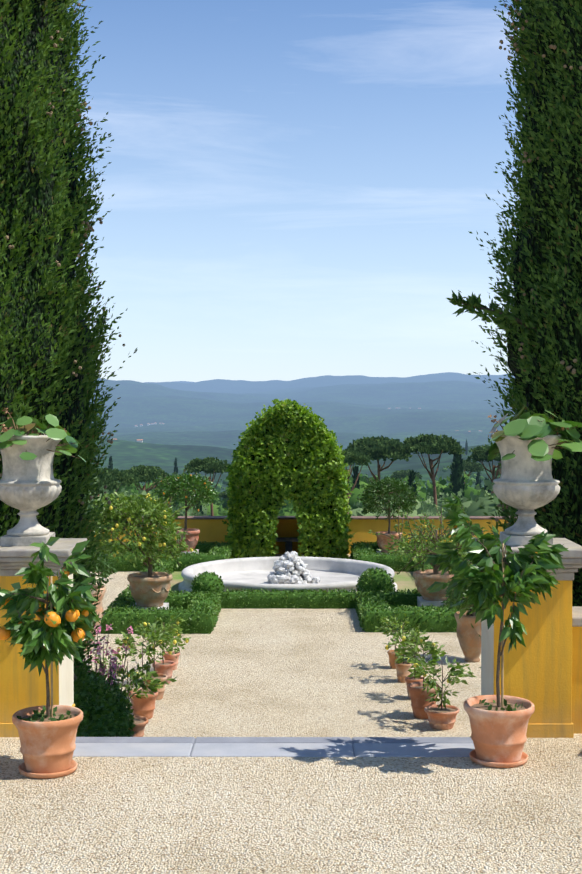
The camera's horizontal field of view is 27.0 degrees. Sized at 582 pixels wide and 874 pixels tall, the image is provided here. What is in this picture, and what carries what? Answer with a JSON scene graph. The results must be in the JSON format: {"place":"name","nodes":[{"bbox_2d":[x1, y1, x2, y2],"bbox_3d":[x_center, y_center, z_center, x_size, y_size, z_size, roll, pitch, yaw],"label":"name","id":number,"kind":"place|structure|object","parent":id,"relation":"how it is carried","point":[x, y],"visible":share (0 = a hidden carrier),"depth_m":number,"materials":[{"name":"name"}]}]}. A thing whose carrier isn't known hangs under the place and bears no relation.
{"place":"outdoors","nodes":[
{"label":"outdoors","id":0,"kind":"place"},
{"bbox_2d":[0,734,581,873],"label":"terrace","id":1,"kind":"structure","parent":0,"point":[278,815],"depth_m":7.18,"materials":[{"name":"beige gravel"}]},
{"bbox_2d":[12,705,82,778],"bbox_3d":[-1.611,2.024,8.051,0.464,0.386,0.464,0,1,0],"label":"pot","id":2,"kind":"object","parent":1,"relation":"on","point":[47,749],"visible":0.92,"depth_m":7.91,"materials":[{"name":"ceramic"}]},
{"bbox_2d":[17,706,75,721],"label":"pot weeds","id":3,"kind":"object","parent":2,"relation":"on","point":[36,715],"visible":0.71,"depth_m":8.02,"materials":[{"name":"green plant"}]},
{"bbox_2d":[0,536,100,716],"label":"orange tree","id":4,"kind":"object","parent":2,"relation":"in","point":[56,633],"visible":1,"depth_m":7.91,"materials":[{"name":"green plant"}]},
{"bbox_2d":[463,695,534,767],"bbox_3d":[1.419,2.012,8.292,0.480,0.396,0.480,0,1,0],"label":"pot","id":5,"kind":"object","parent":1,"relation":"on","point":[498,737],"visible":0.98,"depth_m":8.14,"materials":[{"name":"ceramic"}]},
{"bbox_2d":[423,492,568,706],"bbox_3d":[1.437,1.117,8.276,0.965,1.487,0.880,-1,2,-37],"label":"orange tree","id":6,"kind":"object","parent":5,"relation":"on","point":[489,579],"visible":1,"depth_m":8.14,"materials":[{"name":"green plant"}]},
{"bbox_2d":[479,699,522,710],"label":"pot weeds","id":7,"kind":"object","parent":5,"relation":"on","point":[509,708],"visible":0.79,"depth_m":8.28,"materials":[{"name":"green plant"}]},
{"bbox_2d":[572,627,581,733],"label":"parapet walls","id":8,"kind":"structure","parent":1,"relation":"on","point":[577,677],"depth_m":8.96,"materials":[{"name":"yellow paint"}]},
{"bbox_2d":[572,606,581,626],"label":"parapet coping","id":9,"kind":"object","parent":8,"relation":"on","point":[576,616],"visible":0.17,"depth_m":8.92,"materials":[{"name":"grey stone"}]},
{"bbox_2d":[68,0,525,382],"label":"sky","id":10,"kind":"structure","parent":0,"point":[298,187],"materials":[{"name":"blue"}]},
{"bbox_2d":[84,372,514,737],"bbox_3d":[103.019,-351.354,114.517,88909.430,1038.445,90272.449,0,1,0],"label":"ground","id":11,"kind":"structure","parent":0,"point":[285,672],"depth_m":21.66,"materials":[{"name":"beige gravel"}]},
{"bbox_2d":[0,574,74,736],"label":"gate pillar","id":12,"kind":"structure","parent":11,"relation":"on","point":[21,688],"depth_m":8.88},
{"bbox_2d":[0,538,86,575],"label":"pier cap","id":13,"kind":"object","parent":12,"relation":"on","point":[14,560],"visible":0.54,"depth_m":8.80,"materials":[{"name":"grey stone"}]},
{"bbox_2d":[0,434,61,545],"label":"stone urn","id":14,"kind":"object","parent":13,"relation":"on","point":[28,488],"visible":0.94,"depth_m":8.97,"materials":[{"name":"stone"}]},
{"bbox_2d":[0,408,85,461],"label":"urn plant","id":15,"kind":"object","parent":14,"relation":"on","point":[30,426],"visible":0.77,"depth_m":8.97,"materials":[{"name":"green plant"}]},
{"bbox_2d":[0,0,136,702],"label":"cypress","id":16,"kind":"object","parent":11,"relation":"on","point":[51,347],"visible":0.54,"depth_m":10.99,"materials":[{"name":"green plant"}]},
{"bbox_2d":[84,583,105,651],"bbox_3d":[-3.366,2.910,19.464,0.800,1.020,0.800,0,1,0],"label":"vase","id":17,"kind":"object","parent":11,"relation":"on","point":[99,610],"visible":0.19,"depth_m":19.34,"materials":[{"name":"ceramic"}]},
{"bbox_2d":[84,550,117,588],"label":"vase plant","id":18,"kind":"object","parent":17,"relation":"on","point":[102,572],"visible":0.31,"depth_m":19.42,"materials":[{"name":"green plant"}]},
{"bbox_2d":[84,474,118,499],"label":"tree","id":19,"kind":"object","parent":11,"relation":"on","point":[110,485],"visible":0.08,"depth_m":97.74,"materials":[{"name":"green plant"}]},
{"bbox_2d":[108,455,112,468],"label":"cypress","id":20,"kind":"object","parent":11,"relation":"on","point":[110,463],"visible":0.19,"depth_m":514.51,"materials":[{"name":"green plant"}]},
{"bbox_2d":[92,467,139,496],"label":"stone pine","id":21,"kind":"object","parent":11,"relation":"on","point":[114,475],"visible":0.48,"depth_m":115.53,"materials":[{"name":"green plant"}]},
{"bbox_2d":[129,715,148,736],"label":"pot","id":22,"kind":"object","parent":11,"relation":"on","point":[140,722],"visible":0.29,"depth_m":14.04,"materials":[{"name":"ceramic"}]},
{"bbox_2d":[96,649,177,705],"bbox_3d":[-1.809,2.891,14.149,0.968,0.862,1.052,0,1,0],"label":"potted plant","id":23,"kind":"object","parent":22,"relation":"on","point":[154,685],"visible":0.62,"depth_m":14.07,"materials":[{"name":"green plant"}]},
{"bbox_2d":[129,688,157,718],"bbox_3d":[-1.859,3.365,15.269,0.380,0.330,0.380,0,1,0],"label":"pot","id":24,"kind":"object","parent":11,"relation":"on","point":[145,707],"visible":0.71,"depth_m":15.14,"materials":[{"name":"ceramic"}]},
{"bbox_2d":[114,625,172,691],"bbox_3d":[-1.858,2.800,15.240,0.792,0.880,0.661,0,1,0],"label":"potted plant","id":25,"kind":"object","parent":24,"relation":"on","point":[155,637],"visible":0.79,"depth_m":15.20,"materials":[{"name":"green plant"}]},
{"bbox_2d":[123,464,169,492],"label":"stone pine","id":26,"kind":"object","parent":11,"relation":"on","point":[143,473],"visible":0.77,"depth_m":126.03,"materials":[{"name":"green plant"}]},
{"bbox_2d":[144,673,166,699],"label":"pot","id":27,"kind":"object","parent":11,"relation":"on","point":[161,690],"visible":0.4,"depth_m":16.20,"materials":[{"name":"ceramic"}]},
{"bbox_2d":[133,619,184,672],"bbox_3d":[-1.788,2.831,16.216,0.710,0.822,0.833,0,1,0],"label":"potted plant","id":28,"kind":"object","parent":27,"relation":"on","point":[146,631],"visible":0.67,"depth_m":16.30,"materials":[{"name":"green plant"}]},
{"bbox_2d":[152,660,174,683],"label":"pot","id":29,"kind":"object","parent":11,"relation":"on","point":[166,667],"visible":0.62,"depth_m":17.07,"materials":[{"name":"ceramic"}]},
{"bbox_2d":[137,614,184,663],"bbox_3d":[-1.849,2.846,17.115,0.593,0.763,0.575,-1,2,-29],"label":"lemon","id":30,"kind":"object","parent":29,"relation":"on","point":[178,620],"visible":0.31,"depth_m":17.07,"materials":[{"name":"green plant"}]},
{"bbox_2d":[151,481,178,506],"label":"tree","id":31,"kind":"object","parent":11,"relation":"on","point":[156,482],"visible":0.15,"depth_m":133.79,"materials":[{"name":"green plant"}]},
{"bbox_2d":[164,651,179,669],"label":"pot","id":32,"kind":"object","parent":11,"relation":"on","point":[168,657],"visible":0.5,"depth_m":17.98,"materials":[{"name":"ceramic"}]},
{"bbox_2d":[157,628,190,658],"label":"potted plant","id":33,"kind":"object","parent":32,"relation":"on","point":[186,640],"visible":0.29,"depth_m":18.07,"materials":[{"name":"green plant"}]},
{"bbox_2d":[173,458,177,475],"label":"cypress","id":34,"kind":"object","parent":11,"relation":"on","point":[175,466],"visible":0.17,"depth_m":597.36,"materials":[{"name":"green plant"}]},
{"bbox_2d":[193,501,203,515],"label":"tree","id":35,"kind":"object","parent":11,"relation":"on","point":[200,509],"visible":0.19,"depth_m":239.41,"materials":[{"name":"green plant"}]},
{"bbox_2d":[183,457,228,515],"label":"stone pine","id":36,"kind":"object","parent":11,"relation":"on","point":[207,465],"visible":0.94,"depth_m":148.92,"materials":[{"name":"green plant"}]},
{"bbox_2d":[219,490,228,500],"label":"tree","id":37,"kind":"object","parent":11,"relation":"on","point":[223,495],"visible":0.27,"depth_m":298.08,"materials":[{"name":"green plant"}]},
{"bbox_2d":[73,664,470,736],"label":"shrubs","id":38,"kind":"object","parent":11,"relation":"on","point":[104,717],"visible":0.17,"depth_m":11.94,"materials":[{"name":"green plant"}]},
{"bbox_2d":[81,624,132,701],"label":"pink flowers","id":39,"kind":"object","parent":38,"relation":"on","point":[102,671],"visible":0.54,"depth_m":13.68,"materials":[{"name":"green plant"}]},
{"bbox_2d":[73,737,474,756],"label":"stone steps","id":40,"kind":"structure","parent":11,"relation":"on","point":[274,747],"depth_m":8.61,"materials":[{"name":"grey stone"}]},
{"bbox_2d":[275,537,298,554],"bbox_3d":[-0.058,2.870,31.607,0.840,0.470,0.400,0,1,0],"label":"bench","id":41,"kind":"object","parent":11,"relation":"on","point":[288,541],"visible":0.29,"depth_m":31.51,"materials":[{"name":"stone"}]},
{"bbox_2d":[179,556,396,592],"bbox_3d":[-0.065,3.046,26.159,4.700,0.400,4.700,0,1,0],"label":"fountain basin","id":42,"kind":"object","parent":11,"relation":"on","point":[249,573],"visible":0.54,"depth_m":27.28,"materials":[{"name":"stone"}]},
{"bbox_2d":[267,551,319,583],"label":"fountain rocks","id":43,"kind":"object","parent":42,"relation":"on","point":[287,565],"visible":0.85,"depth_m":25.91,"materials":[{"name":"white stone"}]},
{"bbox_2d":[222,398,354,558],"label":"topiary arch","id":44,"kind":"structure","parent":11,"relation":"on","point":[294,449],"depth_m":30.47,"materials":[{"name":"green plant"}]},
{"bbox_2d":[169,571,416,593],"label":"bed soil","id":45,"kind":"structure","parent":11,"relation":"on","point":[403,580],"depth_m":27.05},
{"bbox_2d":[127,572,172,609],"bbox_3d":[-2.558,2.924,22.012,0.820,0.861,0.820,0,1,0],"label":"terracotta pot","id":46,"kind":"object","parent":45,"relation":"on","point":[148,592],"visible":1,"depth_m":21.75,"materials":[{"name":"ceramic"}]},
{"bbox_2d":[82,490,197,576],"bbox_3d":[-2.782,1.744,21.984,2.204,1.614,2.005,0,1,0],"label":"lemon tree","id":47,"kind":"object","parent":46,"relation":"on","point":[123,511],"visible":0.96,"depth_m":21.57,"materials":[{"name":"green plant"}]},
{"bbox_2d":[172,528,199,553],"bbox_3d":[-2.603,2.717,29.960,0.720,0.861,0.720,0,1,0],"label":"flower pot","id":48,"kind":"object","parent":45,"relation":"on","point":[191,539],"visible":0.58,"depth_m":29.72,"materials":[{"name":"ceramic"}]},
{"bbox_2d":[152,471,218,530],"bbox_3d":[-2.600,1.565,29.933,1.688,1.552,1.624,0,2,-15],"label":"orange tree","id":49,"kind":"object","parent":48,"relation":"on","point":[183,483],"visible":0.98,"depth_m":29.57,"materials":[{"name":"green plant"}]},
{"bbox_2d":[90,541,478,633],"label":"box hedges","id":50,"kind":"object","parent":45,"relation":"on","point":[374,599],"visible":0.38,"depth_m":23.32,"materials":[{"name":"green plant"}]},
{"bbox_2d":[375,531,400,553],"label":"flower pot","id":51,"kind":"object","parent":45,"relation":"on","point":[382,540],"visible":0.52,"depth_m":30.43,"materials":[{"name":"ceramic"}]},
{"bbox_2d":[357,476,420,533],"bbox_3d":[2.409,1.711,30.608,1.540,1.500,1.541,-1,2,-38],"label":"potted tree","id":52,"kind":"object","parent":51,"relation":"on","point":[397,487],"visible":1,"depth_m":30.34,"materials":[{"name":"green plant"}]},
{"bbox_2d":[413,569,453,606],"bbox_3d":[2.715,2.935,22.747,0.860,0.801,0.860,0,1,0],"label":"terracotta pot","id":53,"kind":"object","parent":45,"relation":"on","point":[425,580],"visible":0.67,"depth_m":22.46,"materials":[{"name":"ceramic"}]},
{"bbox_2d":[368,503,490,574],"bbox_3d":[2.650,2.067,22.695,2.430,1.732,2.321,0,1,0],"label":"lemon tree","id":54,"kind":"object","parent":53,"relation":"in","point":[421,538],"visible":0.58,"depth_m":22.64,"materials":[{"name":"green plant"}]},
{"bbox_2d":[93,467,499,515],"bbox_3d":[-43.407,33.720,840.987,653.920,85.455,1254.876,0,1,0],"label":"woods","id":55,"kind":"object","parent":11,"relation":"on","point":[219,504],"visible":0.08,"depth_m":288.90,"materials":[{"name":"green plant"}]},
{"bbox_2d":[115,408,481,441],"bbox_3d":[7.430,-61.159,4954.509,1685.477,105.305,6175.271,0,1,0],"label":"distant buildings","id":56,"kind":"structure","parent":11,"relation":"on","point":[139,440],"depth_m":6452.15,"materials":[{"name":"white"}]},
{"bbox_2d":[84,476,515,515],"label":"olive trees","id":57,"kind":"object","parent":11,"relation":"on","point":[471,508],"visible":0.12,"depth_m":63.99,"materials":[{"name":"green plant"}]},
{"bbox_2d":[88,519,514,553],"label":"parapet wall","id":58,"kind":"structure","parent":11,"relation":"on","point":[213,530],"depth_m":32.04,"materials":[{"name":"paint"}]},
{"bbox_2d":[142,516,516,518],"bbox_3d":[0.025,2.145,32.248,80.000,0.044,0.500,0,1,0],"label":"wall coping","id":59,"kind":"object","parent":58,"relation":"on","point":[352,517],"visible":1,"depth_m":32.08,"materials":[{"name":"stone"}]},
{"bbox_2d":[331,448,373,513],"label":"stone pine","id":60,"kind":"object","parent":11,"relation":"on","point":[356,458],"visible":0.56,"depth_m":109.20,"materials":[{"name":"green plant"}]},
{"bbox_2d":[351,466,359,489],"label":"cypress","id":61,"kind":"object","parent":11,"relation":"on","point":[355,472],"visible":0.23,"depth_m":229.67,"materials":[{"name":"green plant"}]},
{"bbox_2d":[349,476,374,483],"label":"stone pine","id":62,"kind":"object","parent":11,"relation":"on","point":[367,479],"visible":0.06,"depth_m":378.28,"materials":[{"name":"green plant"}]},
{"bbox_2d":[345,435,412,492],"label":"stone pine","id":63,"kind":"object","parent":11,"relation":"on","point":[378,448],"visible":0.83,"depth_m":171.63,"materials":[{"name":"green plant"}]},
{"bbox_2d":[387,650,400,668],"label":"pot","id":64,"kind":"object","parent":11,"relation":"on","point":[391,655],"visible":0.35,"depth_m":18.09,"materials":[{"name":"ceramic"}]},
{"bbox_2d":[374,616,409,651],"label":"plant","id":65,"kind":"object","parent":64,"relation":"on","point":[392,625],"visible":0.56,"depth_m":18.15,"materials":[{"name":"green plant"}]},
{"bbox_2d":[395,661,411,682],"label":"pot","id":66,"kind":"object","parent":11,"relation":"on","point":[402,671],"visible":0.73,"depth_m":17.17,"materials":[{"name":"ceramic"}]},
{"bbox_2d":[381,619,426,663],"bbox_3d":[1.620,2.913,17.283,0.642,0.654,0.564,0,2,-15],"label":"potted plant","id":67,"kind":"object","parent":66,"relation":"on","point":[395,636],"visible":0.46,"depth_m":17.23,"materials":[{"name":"green plant"}]},
{"bbox_2d":[390,469,421,481],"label":"stone pine","id":68,"kind":"object","parent":11,"relation":"on","point":[400,474],"visible":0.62,"depth_m":416.29,"materials":[{"name":"green plant"}]},
{"bbox_2d":[354,438,467,464],"bbox_3d":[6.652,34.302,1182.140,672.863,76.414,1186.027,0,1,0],"label":"cypress rows","id":69,"kind":"object","parent":11,"relation":"on","point":[466,449],"visible":0.08,"depth_m":1501.48,"materials":[{"name":"green plant"}]},
{"bbox_2d":[407,470,417,506],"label":"cypress","id":70,"kind":"object","parent":11,"relation":"on","point":[411,475],"visible":0.19,"depth_m":208.97,"materials":[{"name":"green plant"}]},
{"bbox_2d":[405,676,422,698],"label":"pot","id":71,"kind":"object","parent":11,"relation":"on","point":[408,680],"visible":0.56,"depth_m":16.22,"materials":[{"name":"ceramic"}]},
{"bbox_2d":[394,625,436,678],"bbox_3d":[1.670,2.887,16.226,0.618,0.743,0.657,0,1,0],"label":"potted plant","id":72,"kind":"object","parent":71,"relation":"on","point":[399,652],"visible":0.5,"depth_m":16.25,"materials":[{"name":"green plant"}]},
{"bbox_2d":[408,682,437,718],"bbox_3d":[1.671,3.329,15.307,0.400,0.400,0.400,0,1,0],"label":"pot","id":73,"kind":"object","parent":11,"relation":"on","point":[419,697],"visible":0.56,"depth_m":15.18,"materials":[{"name":"ceramic"}]},
{"bbox_2d":[400,631,446,687],"bbox_3d":[1.705,2.808,15.259,0.646,0.740,0.606,0,2,-13],"label":"potted plant","id":74,"kind":"object","parent":73,"relation":"on","point":[415,650],"visible":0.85,"depth_m":15.28,"materials":[{"name":"green plant"}]},
{"bbox_2d":[399,433,465,506],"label":"stone pine","id":75,"kind":"object","parent":11,"relation":"on","point":[428,444],"visible":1,"depth_m":148.16,"materials":[{"name":"green plant"}]},
{"bbox_2d":[424,704,459,729],"bbox_3d":[1.840,3.427,14.809,0.430,0.230,0.430,0,1,0],"label":"pot","id":76,"kind":"object","parent":11,"relation":"on","point":[439,718],"visible":0.94,"depth_m":14.69,"materials":[{"name":"ceramic"}]},
{"bbox_2d":[410,656,475,708],"bbox_3d":[1.860,3.014,14.829,0.807,0.650,0.850,0,1,0],"label":"potted plant","id":77,"kind":"object","parent":76,"relation":"on","point":[432,683],"visible":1,"depth_m":14.76,"materials":[{"name":"green plant"}]},
{"bbox_2d":[449,441,465,497],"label":"cypress","id":78,"kind":"object","parent":11,"relation":"on","point":[457,482],"visible":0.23,"depth_m":232.51,"materials":[{"name":"green plant"}]},
{"bbox_2d":[447,459,484,483],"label":"stone pine","id":79,"kind":"object","parent":11,"relation":"on","point":[470,466],"visible":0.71,"depth_m":324.96,"materials":[{"name":"green plant"}]},
{"bbox_2d":[454,610,480,661],"bbox_3d":[2.782,3.072,18.648,0.540,0.740,0.540,0,1,0],"label":"vase","id":80,"kind":"object","parent":11,"relation":"on","point":[469,638],"visible":0.65,"depth_m":18.48,"materials":[{"name":"ceramic"}]},
{"bbox_2d":[441,580,480,615],"bbox_3d":[2.781,2.383,18.631,0.985,0.790,0.996,0,1,0],"label":"vase plant","id":81,"kind":"object","parent":80,"relation":"on","point":[451,596],"visible":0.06,"depth_m":18.56,"materials":[{"name":"green plant"}]},
{"bbox_2d":[475,472,481,488],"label":"cypress","id":82,"kind":"object","parent":11,"relation":"on","point":[478,481],"visible":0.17,"depth_m":474.53,"materials":[{"name":"green plant"}]},
{"bbox_2d":[466,444,500,493],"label":"stone pine","id":83,"kind":"object","parent":11,"relation":"on","point":[479,453],"visible":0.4,"depth_m":186.38,"materials":[{"name":"green plant"}]},
{"bbox_2d":[484,478,490,492],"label":"cypress","id":84,"kind":"object","parent":11,"relation":"on","point":[485,487],"visible":0.17,"depth_m":296.37,"materials":[{"name":"green plant"}]},
{"bbox_2d":[446,0,581,667],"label":"cypress","id":85,"kind":"object","parent":11,"relation":"on","point":[542,269],"depth_m":10.70,"materials":[{"name":"green plant"}]},
{"bbox_2d":[481,580,573,737],"bbox_3d":[1.767,2.413,9.171,0.594,2.750,0.604,0,1,0],"label":"pedestal","id":86,"kind":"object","parent":11,"relation":"on","point":[538,671],"depth_m":8.86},
{"bbox_2d":[490,434,561,545],"bbox_3d":[1.767,0.388,9.119,0.540,0.820,0.540,0,1,0],"label":"stone urn","id":87,"kind":"object","parent":86,"relation":"on","point":[526,485],"visible":0.9,"depth_m":8.96,"materials":[{"name":"stone"}]},
{"bbox_2d":[487,405,581,460],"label":"urn plant","id":88,"kind":"object","parent":87,"relation":"on","point":[525,426],"visible":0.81,"depth_m":8.90,"materials":[{"name":"green plant"}]},
{"bbox_2d":[472,538,581,579],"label":"pier cap","id":89,"kind":"object","parent":86,"relation":"on","point":[572,560],"visible":0.27,"depth_m":8.81,"materials":[{"name":"grey stone"}]}
]}

